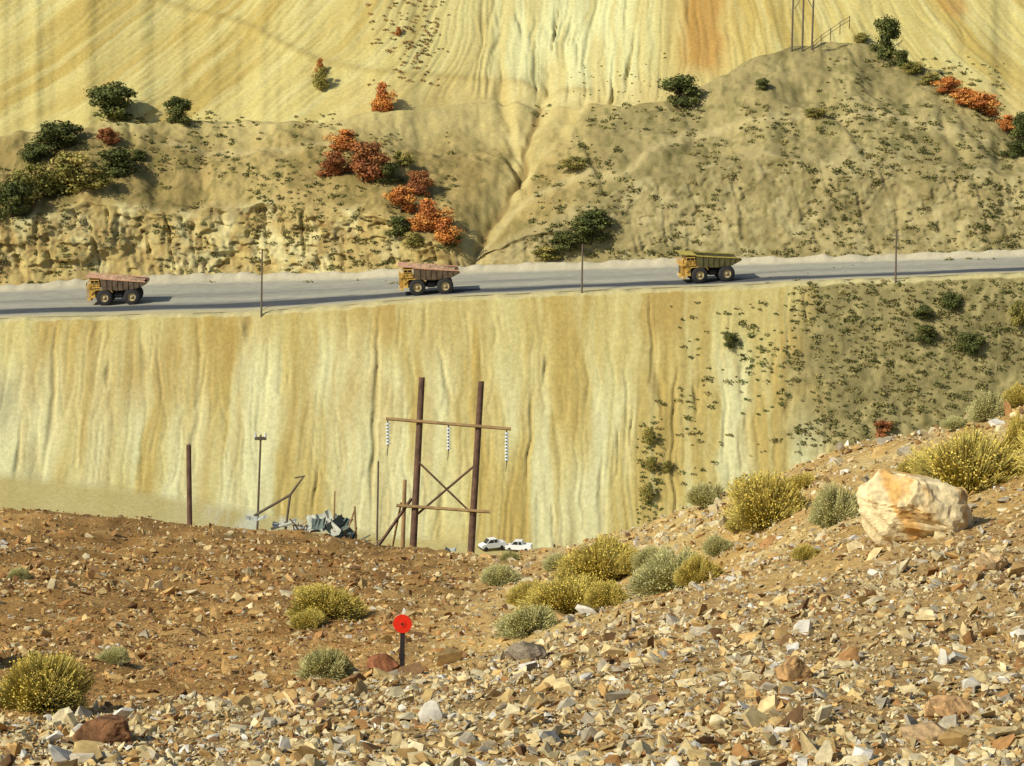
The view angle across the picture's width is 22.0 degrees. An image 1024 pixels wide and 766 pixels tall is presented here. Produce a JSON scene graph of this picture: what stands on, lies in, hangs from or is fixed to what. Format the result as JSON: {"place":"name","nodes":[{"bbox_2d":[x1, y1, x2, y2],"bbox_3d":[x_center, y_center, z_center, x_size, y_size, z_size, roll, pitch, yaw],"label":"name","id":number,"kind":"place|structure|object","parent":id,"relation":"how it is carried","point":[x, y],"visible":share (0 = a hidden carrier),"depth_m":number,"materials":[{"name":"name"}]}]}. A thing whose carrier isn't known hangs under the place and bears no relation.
{"place":"outdoors","nodes":[
{"label":"outdoors","id":0,"kind":"place"},
{"bbox_2d":[0,0,1023,555],"bbox_3d":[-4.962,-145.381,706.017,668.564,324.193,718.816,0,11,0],"label":"hillside","id":1,"kind":"structure","parent":0,"point":[108,416],"depth_m":629.44,"materials":[{"name":"stone"}]},
{"bbox_2d":[0,177,31,221],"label":"oak tree","id":2,"kind":"object","parent":1,"relation":"on","point":[12,193],"visible":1,"depth_m":640.38,"materials":[{"name":"green plant"}]},
{"bbox_2d":[5,162,56,204],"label":"oak tree","id":3,"kind":"object","parent":1,"relation":"on","point":[37,183],"visible":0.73,"depth_m":646.06,"materials":[{"name":"green plant"}]},
{"bbox_2d":[16,142,51,162],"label":"oak tree","id":4,"kind":"object","parent":1,"relation":"on","point":[30,155],"visible":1,"depth_m":664.54,"materials":[{"name":"green plant"}]},
{"bbox_2d":[27,120,83,154],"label":"oak tree","id":5,"kind":"object","parent":1,"relation":"on","point":[59,133],"visible":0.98,"depth_m":668.62,"materials":[{"name":"green plant"}]},
{"bbox_2d":[39,151,91,196],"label":"oak tree","id":6,"kind":"object","parent":1,"relation":"on","point":[69,175],"visible":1,"depth_m":648.24,"materials":[{"name":"green plant"}]},
{"bbox_2d":[79,164,113,188],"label":"oak tree","id":7,"kind":"object","parent":1,"relation":"on","point":[97,178],"visible":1,"depth_m":649.48,"materials":[{"name":"green plant"}]},
{"bbox_2d":[95,127,122,145],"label":"maple tree","id":8,"kind":"object","parent":1,"relation":"on","point":[108,135],"visible":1,"depth_m":670.79,"materials":[{"name":"red plant"}]},
{"bbox_2d":[83,81,137,121],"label":"oak tree","id":9,"kind":"object","parent":1,"relation":"on","point":[110,97],"visible":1,"depth_m":694.48,"materials":[{"name":"green plant"}]},
{"bbox_2d":[87,147,140,177],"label":"oak tree","id":10,"kind":"object","parent":1,"relation":"on","point":[115,157],"visible":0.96,"depth_m":658.39,"materials":[{"name":"green plant"}]},
{"bbox_2d":[162,96,193,124],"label":"oak tree","id":11,"kind":"object","parent":1,"relation":"on","point":[178,106],"visible":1,"depth_m":683.88,"materials":[{"name":"green plant"}]},
{"bbox_2d":[311,66,329,90],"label":"oak tree","id":12,"kind":"object","parent":1,"relation":"on","point":[319,82],"visible":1,"depth_m":705.41,"materials":[{"name":"green plant"}]},
{"bbox_2d":[315,150,353,176],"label":"maple tree","id":13,"kind":"object","parent":1,"relation":"on","point":[332,165],"visible":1,"depth_m":653.38,"materials":[{"name":"red plant"}]},
{"bbox_2d":[323,129,360,150],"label":"maple tree","id":14,"kind":"object","parent":1,"relation":"on","point":[345,139],"visible":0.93,"depth_m":663.60,"materials":[{"name":"orange plant"}]},
{"bbox_2d":[347,140,390,182],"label":"maple tree","id":15,"kind":"object","parent":1,"relation":"on","point":[364,168],"visible":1,"depth_m":649.09,"materials":[{"name":"red plant"}]},
{"bbox_2d":[369,81,397,112],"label":"maple tree","id":16,"kind":"object","parent":1,"relation":"on","point":[381,103],"visible":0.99,"depth_m":693.18,"materials":[{"name":"orange plant"}]},
{"bbox_2d":[375,161,404,184],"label":"oak tree","id":17,"kind":"object","parent":1,"relation":"on","point":[388,173],"visible":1,"depth_m":649.62,"materials":[{"name":"green plant"}]},
{"bbox_2d":[385,215,410,237],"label":"oak tree","id":18,"kind":"object","parent":1,"relation":"on","point":[399,225],"visible":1,"depth_m":633.58,"materials":[{"name":"green plant"}]},
{"bbox_2d":[381,184,418,213],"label":"maple tree","id":19,"kind":"object","parent":1,"relation":"on","point":[403,197],"visible":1,"depth_m":639.15,"materials":[{"name":"orange plant"}]},
{"bbox_2d":[392,151,414,166],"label":"oak tree","id":20,"kind":"object","parent":1,"relation":"on","point":[404,160],"visible":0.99,"depth_m":655.95,"materials":[{"name":"green plant"}]},
{"bbox_2d":[399,232,426,247],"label":"oak tree","id":21,"kind":"object","parent":1,"relation":"on","point":[414,238],"visible":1,"depth_m":630.97,"materials":[{"name":"green plant"}]},
{"bbox_2d":[405,170,434,196],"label":"maple tree","id":22,"kind":"object","parent":1,"relation":"on","point":[419,180],"visible":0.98,"depth_m":647.50,"materials":[{"name":"red plant"}]},
{"bbox_2d":[404,198,458,232],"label":"maple tree","id":23,"kind":"object","parent":1,"relation":"on","point":[427,216],"visible":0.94,"depth_m":633.80,"materials":[{"name":"orange plant"}]},
{"bbox_2d":[433,216,464,245],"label":"maple tree","id":24,"kind":"object","parent":1,"relation":"on","point":[445,230],"visible":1,"depth_m":629.85,"materials":[{"name":"orange plant"}]},
{"bbox_2d":[0,0,1023,522],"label":"scrub","id":25,"kind":"object","parent":1,"relation":"on","point":[810,284],"visible":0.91,"depth_m":630.78,"materials":[{"name":"green plant"}]},
{"bbox_2d":[505,539,532,550],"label":"pickup truck","id":26,"kind":"object","parent":1,"relation":"on","point":[517,544],"visible":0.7,"depth_m":555.12,"materials":[{"name":"white paint"}]},
{"bbox_2d":[530,245,560,259],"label":"oak tree","id":27,"kind":"object","parent":1,"relation":"on","point":[546,252],"visible":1,"depth_m":627.32,"materials":[{"name":"green plant"}]},
{"bbox_2d":[547,230,583,251],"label":"oak tree","id":28,"kind":"object","parent":1,"relation":"on","point":[570,238],"visible":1,"depth_m":627.76,"materials":[{"name":"green plant"}]},
{"bbox_2d":[557,157,590,168],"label":"oak tree","id":29,"kind":"object","parent":1,"relation":"on","point":[574,164],"visible":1,"depth_m":649.25,"materials":[{"name":"green plant"}]},
{"bbox_2d":[564,215,611,245],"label":"oak tree","id":30,"kind":"object","parent":1,"relation":"on","point":[584,227],"visible":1,"depth_m":627.80,"materials":[{"name":"green plant"}]},
{"bbox_2d":[578,208,614,232],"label":"oak tree","id":31,"kind":"object","parent":1,"relation":"on","point":[600,214],"visible":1,"depth_m":628.79,"materials":[{"name":"green plant"}]},
{"bbox_2d":[639,483,654,501],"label":"oak tree","id":32,"kind":"object","parent":1,"relation":"on","point":[646,494],"visible":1,"depth_m":566.93,"materials":[{"name":"green plant"}]},
{"bbox_2d":[642,426,655,444],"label":"oak tree","id":33,"kind":"object","parent":1,"relation":"on","point":[647,438],"visible":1,"depth_m":571.80,"materials":[{"name":"green plant"}]},
{"bbox_2d":[657,73,703,107],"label":"oak tree","id":34,"kind":"object","parent":1,"relation":"on","point":[681,84],"visible":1,"depth_m":666.30,"materials":[{"name":"green plant"}]},
{"bbox_2d":[722,332,737,348],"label":"oak tree","id":35,"kind":"object","parent":1,"relation":"on","point":[729,336],"visible":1,"depth_m":580.35,"materials":[{"name":"green plant"}]},
{"bbox_2d":[791,0,813,51],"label":"transmission pole structure","id":36,"kind":"object","parent":1,"relation":"on","point":[812,6],"visible":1,"depth_m":677.31,"materials":[{"name":"grey wood"}]},
{"bbox_2d":[803,107,828,116],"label":"oak tree","id":37,"kind":"object","parent":1,"relation":"on","point":[811,112],"visible":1,"depth_m":648.29,"materials":[{"name":"green plant"}]},
{"bbox_2d":[874,420,893,437],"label":"maple tree","id":38,"kind":"object","parent":1,"relation":"on","point":[883,430],"visible":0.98,"depth_m":572.79,"materials":[{"name":"red plant"}]},
{"bbox_2d":[869,14,900,60],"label":"oak tree","id":39,"kind":"object","parent":1,"relation":"on","point":[887,28],"visible":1,"depth_m":674.57,"materials":[{"name":"green plant"}]},
{"bbox_2d":[887,49,911,67],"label":"oak tree","id":40,"kind":"object","parent":1,"relation":"on","point":[902,56],"visible":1,"depth_m":672.31,"materials":[{"name":"green plant"}]},
{"bbox_2d":[901,61,924,73],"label":"oak tree","id":41,"kind":"object","parent":1,"relation":"on","point":[912,67],"visible":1,"depth_m":670.14,"materials":[{"name":"green plant"}]},
{"bbox_2d":[912,304,932,319],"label":"oak tree","id":42,"kind":"object","parent":1,"relation":"on","point":[923,310],"visible":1,"depth_m":582.42,"materials":[{"name":"green plant"}]},
{"bbox_2d":[912,324,938,342],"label":"oak tree","id":43,"kind":"object","parent":1,"relation":"on","point":[925,336],"visible":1,"depth_m":580.33,"materials":[{"name":"green plant"}]},
{"bbox_2d":[918,72,940,84],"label":"oak tree","id":44,"kind":"object","parent":1,"relation":"on","point":[928,78],"visible":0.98,"depth_m":665.02,"materials":[{"name":"green plant"}]},
{"bbox_2d":[930,75,962,93],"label":"maple tree","id":45,"kind":"object","parent":1,"relation":"on","point":[948,83],"visible":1,"depth_m":658.56,"materials":[{"name":"orange plant"}]},
{"bbox_2d":[938,292,964,310],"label":"oak tree","id":46,"kind":"object","parent":1,"relation":"on","point":[950,303],"visible":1,"depth_m":583.03,"materials":[{"name":"green plant"}]},
{"bbox_2d":[949,87,978,104],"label":"maple tree","id":47,"kind":"object","parent":1,"relation":"on","point":[965,93],"visible":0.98,"depth_m":653.98,"materials":[{"name":"orange plant"}]},
{"bbox_2d":[953,332,987,354],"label":"oak tree","id":48,"kind":"object","parent":1,"relation":"on","point":[970,342],"visible":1,"depth_m":579.11,"materials":[{"name":"green plant"}]},
{"bbox_2d":[958,91,1003,116],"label":"maple tree","id":49,"kind":"object","parent":1,"relation":"on","point":[984,101],"visible":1,"depth_m":651.14,"materials":[{"name":"orange plant"}]},
{"bbox_2d":[994,114,1015,130],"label":"maple tree","id":50,"kind":"object","parent":1,"relation":"on","point":[1005,124],"visible":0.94,"depth_m":647.84,"materials":[{"name":"orange plant"}]},
{"bbox_2d":[999,140,1023,158],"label":"oak tree","id":51,"kind":"object","parent":1,"relation":"on","point":[1012,151],"visible":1,"depth_m":637.81,"materials":[{"name":"green plant"}]},
{"bbox_2d":[1007,299,1023,327],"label":"oak tree","id":52,"kind":"object","parent":1,"relation":"on","point":[1018,316],"visible":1,"depth_m":581.60,"materials":[{"name":"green plant"}]},
{"bbox_2d":[1008,111,1023,152],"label":"oak tree","id":53,"kind":"object","parent":1,"relation":"on","point":[1018,121],"visible":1,"depth_m":639.92,"materials":[{"name":"green plant"}]},
{"bbox_2d":[0,401,1023,765],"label":"rocky ground","id":54,"kind":"structure","parent":0,"point":[176,532],"depth_m":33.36,"materials":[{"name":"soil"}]},
{"bbox_2d":[6,566,32,579],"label":"sagebrush","id":55,"kind":"object","parent":54,"relation":"on","point":[22,573],"visible":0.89,"depth_m":56.18,"materials":[{"name":"green plant"}]},
{"bbox_2d":[0,648,96,715],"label":"rabbitbrush","id":56,"kind":"object","parent":54,"relation":"on","point":[58,682],"visible":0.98,"depth_m":23.76,"materials":[{"name":"yellow plant"}]},
{"bbox_2d":[73,714,131,745],"bbox_3d":[-3.170,2.715,20.333,0.437,0.317,0.359,-3,11,-16],"label":"boulder","id":57,"kind":"object","parent":54,"relation":"on","point":[110,729],"visible":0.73,"depth_m":20.19,"materials":[{"name":"stone"}]},
{"bbox_2d":[94,645,132,664],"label":"sagebrush","id":58,"kind":"object","parent":54,"relation":"on","point":[114,654],"visible":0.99,"depth_m":31.33,"materials":[{"name":"green plant"}]},
{"bbox_2d":[186,444,191,524],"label":"utility pole","id":59,"kind":"object","parent":54,"relation":"on","point":[189,484],"visible":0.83,"depth_m":117.96,"materials":[{"name":"brown wood"}]},
{"bbox_2d":[255,433,266,529],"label":"utility pole","id":60,"kind":"object","parent":54,"relation":"on","point":[260,438],"visible":0.91,"depth_m":135.01,"materials":[{"name":"grey wood"}]},
{"bbox_2d":[253,475,304,528],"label":"broken pole","id":61,"kind":"object","parent":54,"relation":"on","point":[279,501],"visible":0.92,"depth_m":122.45,"materials":[{"name":"grey wood"}]},
{"bbox_2d":[289,607,329,630],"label":"rabbitbrush","id":62,"kind":"object","parent":54,"relation":"on","point":[312,617],"visible":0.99,"depth_m":42.45,"materials":[{"name":"yellow plant"}]},
{"bbox_2d":[292,642,354,679],"bbox_3d":[-2.150,3.168,30.127,0.800,0.430,0.738,2,10,4],"label":"sagebrush","id":63,"kind":"object","parent":54,"relation":"on","point":[325,661],"visible":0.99,"depth_m":29.98,"materials":[{"name":"green plant"}]},
{"bbox_2d":[284,580,369,621],"bbox_3d":[-3.059,3.631,43.563,1.414,0.696,1.578,1,11,6],"label":"rabbitbrush","id":64,"kind":"object","parent":54,"relation":"on","point":[331,602],"visible":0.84,"depth_m":43.41,"materials":[{"name":"yellow plant"}]},
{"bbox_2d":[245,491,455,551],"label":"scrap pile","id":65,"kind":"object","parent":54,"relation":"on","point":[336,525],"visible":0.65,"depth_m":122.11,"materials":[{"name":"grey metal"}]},
{"bbox_2d":[376,461,378,544],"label":"utility pole","id":66,"kind":"object","parent":54,"relation":"on","point":[377,501],"visible":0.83,"depth_m":135.00,"materials":[{"name":"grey wood"}]},
{"bbox_2d":[366,653,400,673],"bbox_3d":[-1.440,3.177,29.582,0.365,0.268,0.292,2,11,9],"label":"boulder","id":67,"kind":"object","parent":54,"relation":"on","point":[385,662],"visible":0.72,"depth_m":29.50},
{"bbox_2d":[393,614,411,666],"bbox_3d":[-1.298,3.117,31.126,0.226,0.794,0.052,3,11,8],"label":"reflector marker","id":68,"kind":"object","parent":54,"relation":"on","point":[402,624],"visible":0.97,"depth_m":31.07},
{"bbox_2d":[377,377,510,553],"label":"power pole frame","id":69,"kind":"object","parent":54,"relation":"on","point":[473,510],"visible":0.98,"depth_m":129.85,"materials":[{"name":"brown wood"}]},
{"bbox_2d":[478,537,505,551],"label":"pickup truck","id":70,"kind":"object","parent":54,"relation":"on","point":[489,542],"visible":1,"depth_m":554.75,"materials":[{"name":"white paint"}]},
{"bbox_2d":[479,563,520,586],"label":"sagebrush","id":71,"kind":"object","parent":54,"relation":"on","point":[499,575],"visible":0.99,"depth_m":65.07,"materials":[{"name":"green plant"}]},
{"bbox_2d":[498,550,522,561],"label":"sagebrush","id":72,"kind":"object","parent":54,"relation":"on","point":[506,555],"visible":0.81,"depth_m":88.44,"materials":[{"name":"green plant"}]},
{"bbox_2d":[0,502,1023,765],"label":"rock rubble","id":73,"kind":"object","parent":54,"relation":"on","point":[700,746],"visible":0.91,"depth_m":21.35,"materials":[{"name":"gravel"}]},
{"bbox_2d":[504,642,545,660],"bbox_3d":[0.140,2.847,27.878,0.444,0.202,0.355,-1,11,-3],"label":"boulder","id":74,"kind":"object","parent":54,"relation":"on","point":[521,650],"visible":0.9,"depth_m":27.77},
{"bbox_2d":[504,579,546,606],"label":"rabbitbrush","id":75,"kind":"object","parent":54,"relation":"on","point":[516,592],"visible":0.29,"depth_m":43.89,"materials":[{"name":"yellow plant"}]},
{"bbox_2d":[491,603,561,639],"bbox_3d":[0.168,2.987,33.549,1.002,0.418,0.925,-10,13,-18],"label":"sagebrush","id":76,"kind":"object","parent":54,"relation":"on","point":[513,625],"visible":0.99,"depth_m":33.42,"materials":[{"name":"green plant"}]},
{"bbox_2d":[541,553,568,570],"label":"sagebrush","id":77,"kind":"object","parent":54,"relation":"on","point":[549,563],"visible":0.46,"depth_m":67.38,"materials":[{"name":"green plant"}]},
{"bbox_2d":[513,570,600,614],"bbox_3d":[0.825,2.939,36.506,1.579,0.698,1.408,-7,13,-31],"label":"rabbitbrush","id":78,"kind":"object","parent":54,"relation":"on","point":[567,597],"visible":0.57,"depth_m":36.19,"materials":[{"name":"yellow plant"}]},
{"bbox_2d":[548,531,637,584],"bbox_3d":[1.520,2.987,44.673,1.569,0.957,1.742,9,14,39],"label":"rabbitbrush","id":79,"kind":"object","parent":54,"relation":"on","point":[599,556],"visible":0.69,"depth_m":44.36,"materials":[{"name":"yellow plant"}]},
{"bbox_2d":[581,578,633,608],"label":"rabbitbrush","id":80,"kind":"object","parent":54,"relation":"on","point":[599,594],"visible":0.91,"depth_m":35.46,"materials":[{"name":"yellow plant"}]},
{"bbox_2d":[612,548,639,574],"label":"rabbitbrush","id":81,"kind":"object","parent":54,"relation":"on","point":[627,569],"visible":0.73,"depth_m":44.03,"materials":[{"name":"yellow plant"}]},
{"bbox_2d":[629,544,664,569],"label":"sagebrush","id":82,"kind":"object","parent":54,"relation":"on","point":[639,558],"visible":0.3,"depth_m":43.74,"materials":[{"name":"green plant"}]},
{"bbox_2d":[621,543,714,597],"bbox_3d":[2.231,2.540,36.039,1.454,0.671,1.213,-1,17,8],"label":"sagebrush","id":83,"kind":"object","parent":54,"relation":"on","point":[654,576],"visible":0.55,"depth_m":35.88,"materials":[{"name":"green plant"}]},
{"bbox_2d":[672,552,723,586],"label":"rabbitbrush","id":84,"kind":"object","parent":54,"relation":"on","point":[697,569],"visible":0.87,"depth_m":34.89,"materials":[{"name":"yellow plant"}]},
{"bbox_2d":[683,480,724,507],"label":"sagebrush","id":85,"kind":"object","parent":54,"relation":"on","point":[703,494],"visible":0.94,"depth_m":58.11,"materials":[{"name":"green plant"}]},
{"bbox_2d":[700,533,734,556],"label":"sagebrush","id":86,"kind":"object","parent":54,"relation":"on","point":[714,545],"visible":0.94,"depth_m":41.42,"materials":[{"name":"green plant"}]},
{"bbox_2d":[719,466,810,532],"bbox_3d":[4.140,1.838,41.733,1.556,1.066,1.735,-2,11,-13],"label":"rabbitbrush","id":87,"kind":"object","parent":54,"relation":"on","point":[759,501],"visible":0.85,"depth_m":41.46,"materials":[{"name":"yellow plant"}]},
{"bbox_2d":[774,655,811,682],"bbox_3d":[2.282,2.327,21.352,0.282,0.272,0.235,-5,12,-23],"label":"boulder","id":88,"kind":"object","parent":54,"relation":"on","point":[792,669],"visible":0.88,"depth_m":21.27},
{"bbox_2d":[786,470,816,490],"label":"rabbitbrush","id":89,"kind":"object","parent":54,"relation":"on","point":[804,481],"visible":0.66,"depth_m":44.09,"materials":[{"name":"yellow plant"}]},
{"bbox_2d":[789,544,820,559],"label":"rabbitbrush","id":90,"kind":"object","parent":54,"relation":"on","point":[805,551],"visible":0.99,"depth_m":30.94,"materials":[{"name":"yellow plant"}]},
{"bbox_2d":[806,478,860,527],"bbox_3d":[4.417,1.624,35.963,0.781,0.672,0.936,0,9,-5],"label":"sagebrush","id":91,"kind":"object","parent":54,"relation":"on","point":[834,506],"visible":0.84,"depth_m":35.82,"materials":[{"name":"green plant"}]},
{"bbox_2d":[856,469,972,545],"bbox_3d":[4.578,1.487,29.752,1.027,1.007,1.204,-10,15,-42],"label":"boulder","id":92,"kind":"object","parent":54,"relation":"on","point":[897,506],"visible":0.84,"depth_m":29.44,"materials":[{"name":"stone"}]},
{"bbox_2d":[898,721,947,743],"bbox_3d":[2.936,2.488,18.694,0.371,0.172,0.297,-3,11,-14],"label":"boulder","id":93,"kind":"object","parent":54,"relation":"on","point":[919,732],"visible":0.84,"depth_m":18.62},
{"bbox_2d":[924,695,974,718],"bbox_3d":[3.220,2.401,19.376,0.371,0.196,0.297,1,11,7],"label":"boulder","id":94,"kind":"object","parent":54,"relation":"on","point":[941,706],"visible":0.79,"depth_m":19.31,"materials":[{"name":"stone"}]},
{"bbox_2d":[939,415,970,429],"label":"sagebrush","id":95,"kind":"object","parent":54,"relation":"on","point":[953,423],"visible":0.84,"depth_m":44.75,"materials":[{"name":"green plant"}]},
{"bbox_2d":[901,421,1023,494],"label":"rabbitbrush","id":96,"kind":"object","parent":54,"relation":"on","point":[976,462],"visible":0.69,"depth_m":32.39,"materials":[{"name":"yellow plant"}]},
{"bbox_2d":[965,388,1005,420],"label":"sagebrush","id":97,"kind":"object","parent":54,"relation":"on","point":[985,406],"visible":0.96,"depth_m":44.88,"materials":[{"name":"green plant"}]},
{"bbox_2d":[975,552,1008,572],"bbox_3d":[4.722,1.792,25.919,0.355,0.262,0.263,-8,14,-35],"label":"boulder","id":98,"kind":"object","parent":54,"relation":"on","point":[994,561],"visible":0.8,"depth_m":25.81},
{"bbox_2d":[1001,382,1023,407],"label":"rabbitbrush","id":99,"kind":"object","parent":54,"relation":"on","point":[1013,395],"visible":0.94,"depth_m":45.38,"materials":[{"name":"yellow plant"}]},
{"bbox_2d":[1002,410,1023,450],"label":"rabbitbrush","id":100,"kind":"object","parent":54,"relation":"on","point":[1015,426],"visible":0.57,"depth_m":37.48,"materials":[{"name":"yellow plant"}]},
{"bbox_2d":[1011,429,1023,469],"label":"rabbitbrush","id":101,"kind":"object","parent":54,"relation":"on","point":[1022,447],"visible":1,"depth_m":31.96,"materials":[{"name":"yellow plant"}]},
{"bbox_2d":[0,249,1023,317],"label":"haul road","id":102,"kind":"structure","parent":0,"point":[201,293],"depth_m":610.61,"materials":[{"name":"asphalt"}]},
{"bbox_2d":[85,272,149,305],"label":"haul truck","id":103,"kind":"object","parent":102,"relation":"on","point":[128,288],"visible":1,"depth_m":602.91,"materials":[{"name":"yellow paint"}]},
{"bbox_2d":[398,262,459,295],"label":"haul truck","id":104,"kind":"object","parent":102,"relation":"on","point":[433,275],"visible":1,"depth_m":593.58,"materials":[{"name":"yellow paint"}]},
{"bbox_2d":[676,250,741,282],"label":"haul truck","id":105,"kind":"object","parent":102,"relation":"on","point":[697,266],"visible":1,"depth_m":594.63,"materials":[{"name":"yellow paint"}]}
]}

